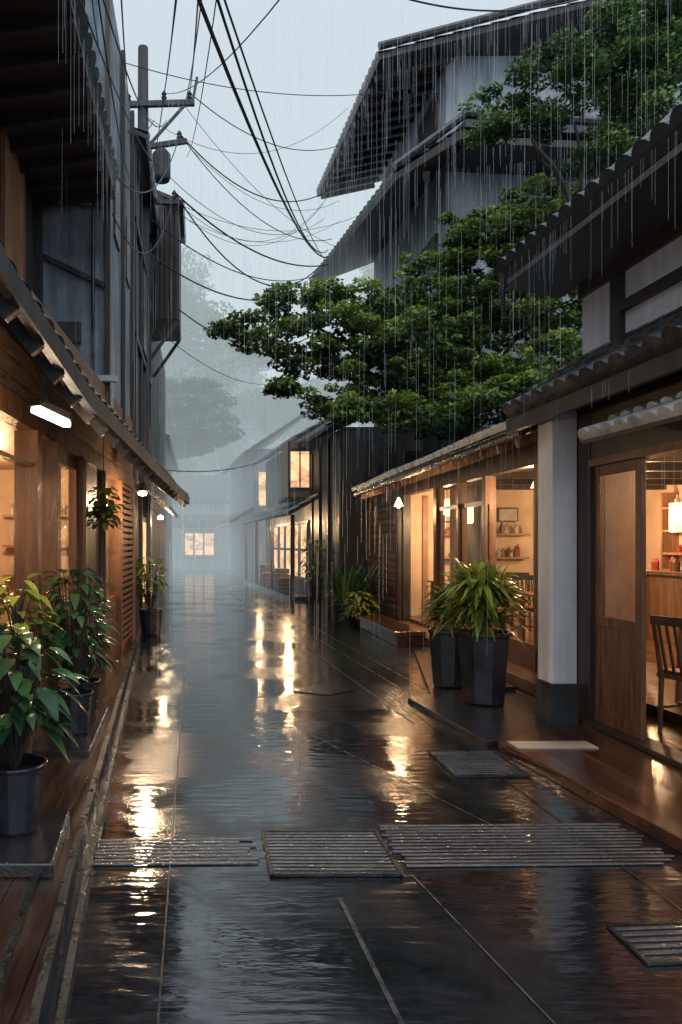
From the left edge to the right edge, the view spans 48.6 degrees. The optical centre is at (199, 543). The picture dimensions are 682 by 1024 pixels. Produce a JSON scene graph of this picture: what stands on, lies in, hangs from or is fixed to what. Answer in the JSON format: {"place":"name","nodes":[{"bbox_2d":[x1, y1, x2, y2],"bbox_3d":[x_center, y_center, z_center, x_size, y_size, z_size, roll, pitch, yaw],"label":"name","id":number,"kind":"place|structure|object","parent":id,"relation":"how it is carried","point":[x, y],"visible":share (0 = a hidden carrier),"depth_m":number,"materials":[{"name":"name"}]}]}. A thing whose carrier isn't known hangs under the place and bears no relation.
{"place":"outdoors","nodes":[
{"label":"outdoors","id":0,"kind":"place"},
{"bbox_2d":[27,193,32,290],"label":"wall","id":1,"kind":"structure","parent":0,"point":[29,243],"depth_m":8.62,"materials":[{"name":"paint"}]},
{"bbox_2d":[0,131,26,282],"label":"window frame","id":2,"kind":"object","parent":1,"relation":"attached to","point":[2,185],"visible":0.09,"depth_m":7.33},
{"bbox_2d":[5,132,24,279],"bbox_3d":[-1.955,-3.500,7.775,0.001,1.400,0.850,0,0,0],"label":"window pane","id":3,"kind":"object","parent":2,"relation":"in","point":[15,214],"visible":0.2,"depth_m":7.74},
{"bbox_2d":[33,208,42,303],"bbox_3d":[-1.950,-2.850,8.850,0.100,2.500,0.100,0,0,0],"label":"brace post","id":4,"kind":"object","parent":1,"relation":"attached to","point":[38,252],"visible":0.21,"depth_m":8.80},
{"bbox_2d":[0,11,115,208],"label":"soffit rafters","id":5,"kind":"object","parent":1,"relation":"attached to","point":[17,29],"visible":0.8,"depth_m":7.17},
{"bbox_2d":[43,202,104,371],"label":"pipes","id":6,"kind":"object","parent":1,"relation":"attached to","point":[93,280],"visible":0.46,"depth_m":8.94,"materials":[{"name":"metal"}]},
{"bbox_2d":[71,0,118,186],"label":"roof","id":7,"kind":"structure","parent":1,"relation":"on","point":[86,41],"depth_m":6.99,"materials":[{"name":"tile"}]},
{"bbox_2d":[0,0,113,200],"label":"soffit","id":8,"kind":"structure","parent":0,"point":[11,11],"depth_m":6.98,"materials":[{"name":"wood"}]},
{"bbox_2d":[135,129,158,239],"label":"roof deck","id":9,"kind":"structure","parent":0,"point":[144,166],"depth_m":13.36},
{"bbox_2d":[159,243,373,478],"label":"distant trees","id":10,"kind":"object","parent":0,"point":[258,426],"visible":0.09,"depth_m":47.80,"materials":[{"name":"grey plant"}]},
{"bbox_2d":[113,0,583,474],"label":"sky","id":11,"kind":"structure","parent":0,"point":[358,25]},
{"bbox_2d":[45,569,681,1023],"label":"street","id":12,"kind":"structure","parent":0,"point":[251,945],"depth_m":3.53,"materials":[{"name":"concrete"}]},
{"bbox_2d":[0,639,139,1023],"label":"boardwalk","id":13,"kind":"structure","parent":12,"relation":"on","point":[39,867],"depth_m":3.37,"materials":[{"name":"wood"}]},
{"bbox_2d":[0,573,64,754],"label":"potted shrub","id":14,"kind":"object","parent":13,"relation":"on","point":[18,618],"visible":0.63,"depth_m":4.46,"materials":[{"name":"green plant"}]},
{"bbox_2d":[0,622,90,836],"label":"potted shrub","id":15,"kind":"object","parent":13,"relation":"on","point":[22,775],"visible":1,"depth_m":3.60,"materials":[{"name":"green plant"}]},
{"bbox_2d":[0,273,135,738],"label":"timber shop","id":16,"kind":"structure","parent":13,"relation":"on","point":[51,474],"depth_m":7.26},
{"bbox_2d":[61,449,77,688],"bbox_3d":[-1.275,0.330,6.835,0.060,2.360,1.130,0,0,2],"label":"door leaf","id":17,"kind":"structure","parent":16,"relation":"in","point":[68,461],"depth_m":7.30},
{"bbox_2d":[43,0,130,418],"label":"wall","id":18,"kind":"structure","parent":16,"relation":"on","point":[67,235],"depth_m":9.00,"materials":[{"name":"concrete"}]},
{"bbox_2d":[56,322,80,343],"bbox_3d":[-1.600,-2.575,8.963,0.300,0.250,0.065,0,0,0],"label":"vent","id":19,"kind":"object","parent":18,"relation":"attached to","point":[71,331],"visible":0.64,"depth_m":8.93,"materials":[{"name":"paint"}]},
{"bbox_2d":[105,0,134,434],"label":"corner posts","id":20,"kind":"object","parent":18,"relation":"attached to","point":[108,237],"visible":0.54,"depth_m":10.40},
{"bbox_2d":[113,179,129,288],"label":"side windows","id":21,"kind":"structure","parent":18,"relation":"attached to","point":[116,214],"depth_m":9.88,"materials":[{"name":"metal"}]},
{"bbox_2d":[0,239,189,506],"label":"tiled awning","id":22,"kind":"object","parent":16,"relation":"attached to","point":[26,323],"visible":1,"depth_m":3.83,"materials":[{"name":"tile"}]},
{"bbox_2d":[29,367,72,426],"bbox_3d":[-0.875,-0.918,4.173,0.144,0.467,0.345,0,0,21],"label":"tube lamp","id":23,"kind":"object","parent":22,"relation":"attached to","point":[44,409],"visible":0.88,"depth_m":4.13,"materials":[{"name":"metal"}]},
{"bbox_2d":[85,437,126,533],"bbox_3d":[-1.012,-0.585,7.624,0.547,1.031,0.557,0,0,0],"label":"hanging plant","id":24,"kind":"object","parent":22,"relation":"hanging from","point":[101,509],"visible":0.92,"depth_m":7.53,"materials":[{"name":"green plant"}]},
{"bbox_2d":[41,567,121,735],"bbox_3d":[-0.958,0.829,5.674,0.714,1.282,0.694,0,0,0],"label":"potted shrub","id":25,"kind":"object","parent":13,"relation":"on","point":[73,646],"visible":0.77,"depth_m":5.63,"materials":[{"name":"green plant"}]},
{"bbox_2d":[61,588,120,710],"bbox_3d":[-1.040,0.956,6.497,0.653,1.108,0.631,0,0,-36],"label":"potted shrub","id":26,"kind":"object","parent":13,"relation":"on","point":[94,685],"visible":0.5,"depth_m":6.45,"materials":[{"name":"green plant"}]},
{"bbox_2d":[136,165,143,634],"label":"wall","id":27,"kind":"structure","parent":12,"relation":"on","point":[138,625],"depth_m":13.18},
{"bbox_2d":[133,143,151,621],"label":"trim","id":28,"kind":"structure","parent":27,"relation":"attached to","point":[142,264],"depth_m":13.40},
{"bbox_2d":[143,267,146,359],"bbox_3d":[-1.065,-4.350,14.125,0.070,1.500,1.150,0,0,0],"label":"window frame","id":29,"kind":"object","parent":27,"relation":"attached to","point":[144,316],"visible":0.57,"depth_m":13.91,"materials":[{"name":"metal"}]},
{"bbox_2d":[137,557,171,635],"bbox_3d":[-0.874,0.920,12.804,0.860,1.360,0.804,0,0,0],"label":"potted shrub","id":30,"kind":"object","parent":12,"relation":"on","point":[150,617],"visible":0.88,"depth_m":12.70,"materials":[{"name":"green plant"}]},
{"bbox_2d":[151,333,164,607],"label":"wall","id":31,"kind":"structure","parent":12,"relation":"on","point":[158,453],"depth_m":19.47,"materials":[{"name":"metal"}]},
{"bbox_2d":[149,207,180,340],"bbox_3d":[-0.785,-6.125,16.900,0.670,2.450,1.800,0,0,0],"label":"bay","id":32,"kind":"object","parent":31,"relation":"attached to","point":[163,326],"visible":0.64,"depth_m":16.04,"materials":[{"name":"wood"}]},
{"bbox_2d":[150,206,176,318],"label":"bay battens","id":33,"kind":"object","parent":32,"relation":"attached to","point":[165,267],"visible":0.75,"depth_m":15.96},
{"bbox_2d":[129,44,197,607],"bbox_3d":[-0.963,-4.100,14.414,1.863,11.400,0.416,0,0,9],"label":"utility pole","id":34,"kind":"object","parent":12,"relation":"on","point":[161,159],"visible":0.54,"depth_m":14.39,"materials":[{"name":"concrete"}]},
{"bbox_2d":[79,0,577,471],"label":"power lines","id":35,"kind":"object","parent":34,"relation":"attached to","point":[217,47],"visible":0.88,"depth_m":10.97,"materials":[{"name":"rubber"}]},
{"bbox_2d":[165,452,171,582],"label":"wall","id":36,"kind":"structure","parent":12,"relation":"on","point":[168,538],"depth_m":31.74,"materials":[{"name":"paint"}]},
{"bbox_2d":[93,838,259,864],"bbox_3d":[-0.128,1.592,3.795,0.860,0.007,0.329,0,0,0],"label":"drain grate","id":37,"kind":"object","parent":12,"relation":"on","point":[153,849],"visible":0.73,"depth_m":3.78,"materials":[{"name":"metal"}]},
{"bbox_2d":[172,503,230,568],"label":"wall","id":38,"kind":"structure","parent":12,"relation":"on","point":[179,561],"depth_m":45.00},
{"bbox_2d":[185,534,213,554],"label":"lit window","id":39,"kind":"structure","parent":38,"relation":"attached to","point":[209,546],"depth_m":44.93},
{"bbox_2d":[172,475,230,502],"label":"roof","id":40,"kind":"structure","parent":38,"relation":"on","point":[207,488],"depth_m":46.02,"materials":[{"name":"tile"}]},
{"bbox_2d":[172,513,230,526],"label":"porch","id":41,"kind":"object","parent":38,"relation":"attached to","point":[193,519],"visible":0.61,"depth_m":43.95,"materials":[{"name":"tile"}]},
{"bbox_2d":[165,376,245,459],"bbox_3d":[-1.299,-3.448,37.332,7.132,10.129,5.223,0,0,0],"label":"round tree","id":42,"kind":"object","parent":12,"relation":"on","point":[201,438],"visible":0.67,"depth_m":36.07,"materials":[{"name":"grey plant"}]},
{"bbox_2d":[231,449,281,578],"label":"walls","id":43,"kind":"structure","parent":12,"relation":"on","point":[245,493],"depth_m":32.77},
{"bbox_2d":[222,412,306,474],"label":"roof","id":44,"kind":"structure","parent":43,"relation":"on","point":[269,440],"depth_m":32.17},
{"bbox_2d":[243,579,317,600],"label":"porch floor","id":45,"kind":"structure","parent":12,"relation":"on","point":[300,596],"depth_m":21.75,"materials":[{"name":"wood"}]},
{"bbox_2d":[245,515,294,595],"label":"porch posts","id":46,"kind":"object","parent":45,"relation":"on","point":[292,555],"visible":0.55,"depth_m":23.75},
{"bbox_2d":[260,564,289,591],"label":"display crates","id":47,"kind":"object","parent":45,"relation":"on","point":[283,585],"visible":0.76,"depth_m":22.91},
{"bbox_2d":[266,431,335,593],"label":"walls","id":48,"kind":"structure","parent":12,"relation":"on","point":[273,481],"depth_m":27.16,"materials":[{"name":"paint"}]},
{"bbox_2d":[242,493,317,522],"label":"porch roof","id":49,"kind":"structure","parent":48,"relation":"attached to","point":[280,509],"depth_m":23.55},
{"bbox_2d":[267,520,309,593],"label":"frames","id":50,"kind":"structure","parent":48,"relation":"attached to","point":[299,548],"depth_m":23.23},
{"bbox_2d":[274,524,305,576],"bbox_3d":[3.063,0.250,25.044,0.455,1.700,5.880,0,0,0],"label":"window","id":51,"kind":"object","parent":48,"relation":"attached to","point":[303,534],"visible":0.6,"depth_m":25.20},
{"bbox_2d":[278,441,311,502],"bbox_3d":[2.900,-2.135,22.350,0.800,1.730,1.900,0,0,0],"label":"bay frame","id":52,"kind":"object","parent":48,"relation":"attached to","point":[290,489],"visible":0.8,"depth_m":21.55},
{"bbox_2d":[282,441,308,498],"bbox_3d":[2.950,-2.175,22.400,0.700,1.650,1.600,0,0,0],"label":"bay","id":53,"kind":"object","parent":48,"relation":"attached to","point":[294,444],"visible":0.36,"depth_m":21.71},
{"bbox_2d":[291,452,308,486],"bbox_3d":[2.950,-2.175,21.587,0.540,1.050,0.025,0,0,0],"label":"bay window","id":54,"kind":"structure","parent":53,"relation":"in","point":[295,467],"depth_m":21.57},
{"bbox_2d":[294,539,326,603],"bbox_3d":[3.016,0.741,19.223,1.071,1.686,1.142,0,0,0],"label":"shrub","id":55,"kind":"object","parent":12,"relation":"on","point":[314,593],"visible":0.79,"depth_m":19.13,"materials":[{"name":"green plant"}]},
{"bbox_2d":[293,683,355,694],"bbox_3d":[1.371,1.594,7.973,0.457,0.006,0.602,0,0,42],"label":"drain plate","id":56,"kind":"object","parent":12,"relation":"on","point":[324,689],"visible":1,"depth_m":7.98,"materials":[{"name":"metal"}]},
{"bbox_2d":[311,432,340,605],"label":"posts","id":57,"kind":"object","parent":12,"relation":"on","point":[328,501],"visible":0.79,"depth_m":18.60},
{"bbox_2d":[260,829,403,876],"bbox_3d":[0.657,1.590,3.785,0.643,0.012,0.548,0,0,0],"label":"drain grate","id":58,"kind":"object","parent":12,"relation":"on","point":[327,852],"visible":1,"depth_m":3.76,"materials":[{"name":"metal"}]},
{"bbox_2d":[308,548,386,620],"bbox_3d":[3.120,0.789,15.507,1.736,1.621,1.891,0,0,0],"label":"reed plant","id":59,"kind":"object","parent":12,"relation":"on","point":[344,584],"visible":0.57,"depth_m":15.22,"materials":[{"name":"green plant"}]},
{"bbox_2d":[338,591,378,624],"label":"shrub","id":60,"kind":"object","parent":12,"relation":"on","point":[359,604],"visible":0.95,"depth_m":14.20,"materials":[{"name":"green plant"}]},
{"bbox_2d":[312,427,415,611],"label":"wall","id":61,"kind":"structure","parent":12,"relation":"on","point":[354,454],"depth_m":17.00,"materials":[{"name":"paint"}]},
{"bbox_2d":[368,497,395,619],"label":"siding wall","id":62,"kind":"structure","parent":12,"relation":"on","point":[384,548],"depth_m":15.32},
{"bbox_2d":[367,502,395,617],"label":"siding battens","id":63,"kind":"object","parent":62,"relation":"attached to","point":[382,558],"visible":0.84,"depth_m":15.26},
{"bbox_2d":[357,615,425,646],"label":"entry platform","id":64,"kind":"structure","parent":12,"relation":"on","point":[396,633],"depth_m":11.85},
{"bbox_2d":[229,589,555,1023],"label":"pavement joints","id":65,"kind":"object","parent":12,"relation":"on","point":[376,973],"visible":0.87,"depth_m":3.02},
{"bbox_2d":[396,497,400,619],"bbox_3d":[3.890,0.350,14.250,0.140,2.500,0.100,0,0,0],"label":"post","id":66,"kind":"object","parent":12,"relation":"on","point":[398,570],"visible":0.36,"depth_m":14.20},
{"bbox_2d":[157,633,681,1023],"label":"pavement joints","id":67,"kind":"object","parent":12,"relation":"on","point":[160,990],"visible":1,"depth_m":3.57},
{"bbox_2d":[413,647,515,693],"bbox_3d":[3.236,1.580,9.121,0.933,0.040,3.756,0,0,13],"label":"kerb strip","id":68,"kind":"object","parent":12,"relation":"on","point":[423,656],"visible":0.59,"depth_m":9.07,"materials":[{"name":"stone"}]},
{"bbox_2d":[413,585,473,688],"bbox_3d":[2.692,0.995,8.015,0.672,1.120,0.696,0,0,41],"label":"potted shrub","id":69,"kind":"object","parent":68,"relation":"on","point":[445,657],"visible":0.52,"depth_m":7.86,"materials":[{"name":"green plant"}]},
{"bbox_2d":[397,620,537,695],"bbox_3d":[3.725,1.530,10.325,0.450,0.140,7.150,0,0,0],"label":"sill step","id":70,"kind":"object","parent":12,"relation":"on","point":[522,678],"visible":0.02,"depth_m":8.23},
{"bbox_2d":[401,495,410,620],"bbox_3d":[3.890,0.350,13.820,0.140,2.500,0.140,0,0,0],"label":"post","id":71,"kind":"object","parent":70,"relation":"on","point":[406,569],"visible":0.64,"depth_m":13.75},
{"bbox_2d":[433,488,444,626],"bbox_3d":[3.890,0.350,11.920,0.140,2.500,0.140,0,0,0],"label":"post","id":72,"kind":"object","parent":70,"relation":"on","point":[438,497],"visible":0.64,"depth_m":11.85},
{"bbox_2d":[364,442,537,504],"bbox_3d":[3.890,-1.040,11.875,0.140,0.280,10.250,0,0,0],"label":"header","id":73,"kind":"object","parent":72,"relation":"on","point":[522,458],"visible":0.36,"depth_m":10.12},
{"bbox_2d":[361,432,537,498],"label":"rafters","id":74,"kind":"object","parent":73,"relation":"on","point":[522,441],"visible":0.7,"depth_m":9.02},
{"bbox_2d":[456,483,466,627],"bbox_3d":[3.890,0.350,10.885,0.140,2.500,0.070,0,0,0],"label":"post","id":75,"kind":"object","parent":70,"relation":"on","point":[461,494],"visible":0.36,"depth_m":10.85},
{"bbox_2d":[481,476,495,628],"bbox_3d":[3.890,0.350,9.870,0.140,2.500,0.140,0,0,0],"label":"post","id":76,"kind":"object","parent":70,"relation":"on","point":[488,490],"visible":0.36,"depth_m":9.80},
{"bbox_2d":[440,626,537,671],"bbox_3d":[3.880,1.370,9.325,0.080,0.180,5.150,0,0,0],"label":"sill base","id":77,"kind":"object","parent":70,"relation":"on","point":[521,657],"visible":0.07,"depth_m":8.75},
{"bbox_2d":[489,504,533,653],"bbox_3d":[3.882,0.380,9.095,0.045,1.800,1.410,0,0,0],"label":"sash","id":78,"kind":"object","parent":70,"relation":"on","point":[515,643],"visible":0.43,"depth_m":9.77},
{"bbox_2d":[534,464,537,671],"bbox_3d":[3.890,0.350,8.370,0.140,2.500,0.040,0,0,0],"label":"post","id":79,"kind":"object","parent":70,"relation":"on","point":[535,562],"visible":0.21,"depth_m":8.35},
{"bbox_2d":[427,750,529,777],"bbox_3d":[2.000,1.590,5.310,0.518,0.012,0.638,0,0,0],"label":"drain grate","id":80,"kind":"object","parent":12,"relation":"on","point":[460,763],"visible":1,"depth_m":5.29,"materials":[{"name":"metal"}]},
{"bbox_2d":[408,689,554,746],"bbox_3d":[2.560,1.577,6.875,0.920,0.045,2.246,0,0,0],"label":"planter pad","id":81,"kind":"object","parent":12,"relation":"on","point":[486,726],"visible":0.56,"depth_m":6.55,"materials":[{"name":"stone"}]},
{"bbox_2d":[425,556,537,706],"bbox_3d":[2.728,0.836,7.168,1.103,1.438,1.083,0,0,0],"label":"potted shrub","id":82,"kind":"object","parent":81,"relation":"on","point":[483,645],"visible":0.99,"depth_m":6.97,"materials":[{"name":"green plant"}]},
{"bbox_2d":[379,823,674,866],"bbox_3d":[1.704,1.592,3.890,1.422,0.007,0.558,0,0,0],"label":"drain grate","id":83,"kind":"object","parent":12,"relation":"on","point":[454,831],"visible":1,"depth_m":3.85,"materials":[{"name":"metal"}]},
{"bbox_2d":[494,102,681,769],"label":"corner shop","id":84,"kind":"structure","parent":12,"relation":"on","point":[608,242],"depth_m":6.05,"materials":[{"name":"white paint"}]},
{"bbox_2d":[601,626,634,720],"bbox_3d":[3.330,1.020,5.825,0.016,0.680,0.500,0,0,0],"label":"sliding door panel","id":85,"kind":"structure","parent":84,"relation":"in","point":[617,645],"depth_m":5.82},
{"bbox_2d":[498,726,681,852],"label":"entry deck","id":86,"kind":"structure","parent":12,"relation":"on","point":[634,787],"depth_m":4.82,"materials":[{"name":"wood"}]},
{"bbox_2d":[605,920,681,965],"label":"drain grate","id":87,"kind":"object","parent":12,"relation":"on","point":[651,943],"visible":1,"depth_m":2.94,"materials":[{"name":"metal"}]},
{"bbox_2d":[58,0,672,666],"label":"rain","id":88,"kind":"object","parent":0,"point":[318,236],"visible":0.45,"depth_m":12.20,"materials":[{"name":"liquid"}]},
{"bbox_2d":[450,489,455,582],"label":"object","id":89,"kind":"object","parent":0,"point":[452,527],"visible":0.49,"depth_m":11.67,"materials":[{"name":"wood"}]},
{"bbox_2d":[409,616,681,727],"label":"floor","id":90,"kind":"structure","parent":0,"point":[673,716],"depth_m":7.59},
{"bbox_2d":[203,172,581,566],"bbox_3d":[3.907,-2.494,13.247,7.201,8.244,4.990,0,0,14],"label":"maple tree","id":91,"kind":"object","parent":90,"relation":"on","point":[495,381],"visible":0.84,"depth_m":12.61,"materials":[{"name":"green plant"}]},
{"bbox_2d":[509,575,533,640],"bbox_3d":[4.700,0.933,10.453,0.420,0.936,0.525,0,0,0],"label":"dining chair","id":92,"kind":"object","parent":90,"relation":"on","point":[525,577],"visible":0.23,"depth_m":10.63,"materials":[{"name":"brown wood"}]},
{"bbox_2d":[422,493,681,615],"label":"shelves","id":93,"kind":"object","parent":90,"relation":"on","point":[669,545],"visible":0.37,"depth_m":13.02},
{"bbox_2d":[457,0,681,202],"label":"hillside tree","id":94,"kind":"object","parent":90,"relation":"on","point":[616,84],"visible":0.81,"depth_m":10.81,"materials":[{"name":"green plant"}]},
{"bbox_2d":[646,574,681,643],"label":"counter","id":95,"kind":"object","parent":90,"relation":"on","point":[663,595],"visible":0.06,"depth_m":10.44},
{"bbox_2d":[650,615,681,732],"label":"dining chair","id":96,"kind":"object","parent":90,"relation":"on","point":[673,673],"visible":1,"depth_m":5.75,"materials":[{"name":"brown wood"}]},
{"bbox_2d":[507,741,598,748],"bbox_3d":[2.650,1.514,5.510,0.600,0.009,0.180,0,0,0],"label":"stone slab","id":97,"kind":"object","parent":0,"point":[552,745],"depth_m":5.48,"materials":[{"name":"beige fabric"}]},
{"bbox_2d":[669,502,681,532],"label":"lampshade","id":98,"kind":"object","parent":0,"point":[675,513],"visible":1,"depth_m":10.63,"materials":[{"name":"fabric"}]},
{"label":"ground","id":99,"kind":"structure","parent":0,"visible":0},
{"bbox_2d":[391,427,489,469],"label":"link wall","id":100,"kind":"structure","parent":99,"relation":"on","point":[400,446],"depth_m":15.02,"materials":[{"name":"paint"}]},
{"bbox_2d":[411,490,533,615],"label":"end wall","id":101,"kind":"structure","parent":99,"relation":"on","point":[522,501],"depth_m":14.20,"materials":[{"name":"paint"}]},
{"bbox_2d":[445,453,681,489],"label":"ceiling beams","id":102,"kind":"structure","parent":101,"relation":"on","point":[661,472],"depth_m":11.05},
{"bbox_2d":[357,430,505,490],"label":"roof","id":103,"kind":"structure","parent":102,"relation":"on","point":[459,449],"depth_m":9.36,"materials":[{"name":"tile"}]},
{"bbox_2d":[351,421,505,490],"bbox_3d":[3.363,-1.241,10.725,0.776,0.440,7.451,0,0,0],"label":"eave flashing","id":104,"kind":"object","parent":103,"relation":"attached to","point":[485,433],"visible":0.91,"depth_m":8.99,"materials":[{"name":"metal"}]},
{"bbox_2d":[353,428,526,496],"bbox_3d":[3.060,-1.010,10.675,0.090,0.190,7.451,0,0,0],"label":"gutter","id":105,"kind":"object","parent":103,"relation":"attached to","point":[495,441],"visible":0.92,"depth_m":8.79,"materials":[{"name":"metal"}]},
{"bbox_2d":[374,56,681,426],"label":"walls","id":106,"kind":"structure","parent":99,"relation":"on","point":[468,192],"depth_m":15.80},
{"bbox_2d":[368,439,397,484],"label":"link wall","id":107,"kind":"structure","parent":106,"relation":"attached to","point":[379,455],"depth_m":16.90,"materials":[{"name":"paint"}]},
{"bbox_2d":[320,56,450,199],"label":"rafters","id":108,"kind":"object","parent":106,"relation":"attached to","point":[397,95],"visible":0.93,"depth_m":18.09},
{"bbox_2d":[312,128,469,281],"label":"skirt roof deck","id":109,"kind":"structure","parent":106,"relation":"attached to","point":[361,244],"depth_m":17.32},
{"bbox_2d":[309,126,462,280],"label":"skirt roof","id":110,"kind":"structure","parent":109,"relation":"on","point":[378,191],"depth_m":15.83,"materials":[{"name":"tile"}]},
{"bbox_2d":[418,101,433,153],"bbox_3d":[5.230,-9.490,16.950,0.020,0.820,1.100,0,0,0],"label":"window pane","id":111,"kind":"object","parent":106,"relation":"in","point":[426,129],"visible":0.57,"depth_m":16.80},
{"bbox_2d":[317,0,632,196],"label":"roof deck","id":112,"kind":"structure","parent":106,"relation":"on","point":[509,38],"depth_m":15.66,"materials":[{"name":"wood"}]},
{"bbox_2d":[316,0,587,192],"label":"roof","id":113,"kind":"structure","parent":112,"relation":"on","point":[401,46],"depth_m":15.25,"materials":[{"name":"tile"}]},
{"bbox_2d":[378,0,643,169],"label":"ridge caps","id":114,"kind":"object","parent":113,"relation":"attached to","point":[413,152],"visible":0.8,"depth_m":14.97,"materials":[{"name":"tile"}]},
{"bbox_2d":[445,135,609,178],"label":"skirt soffit","id":115,"kind":"structure","parent":106,"relation":"attached to","point":[519,156],"depth_m":15.15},
{"bbox_2d":[457,119,644,141],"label":"roof","id":116,"kind":"structure","parent":106,"relation":"attached to","point":[569,133],"depth_m":14.63,"materials":[{"name":"tile"}]},
{"bbox_2d":[646,485,681,569],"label":"back wall","id":117,"kind":"structure","parent":99,"relation":"on","point":[652,524],"depth_m":13.71,"materials":[{"name":"paint"}]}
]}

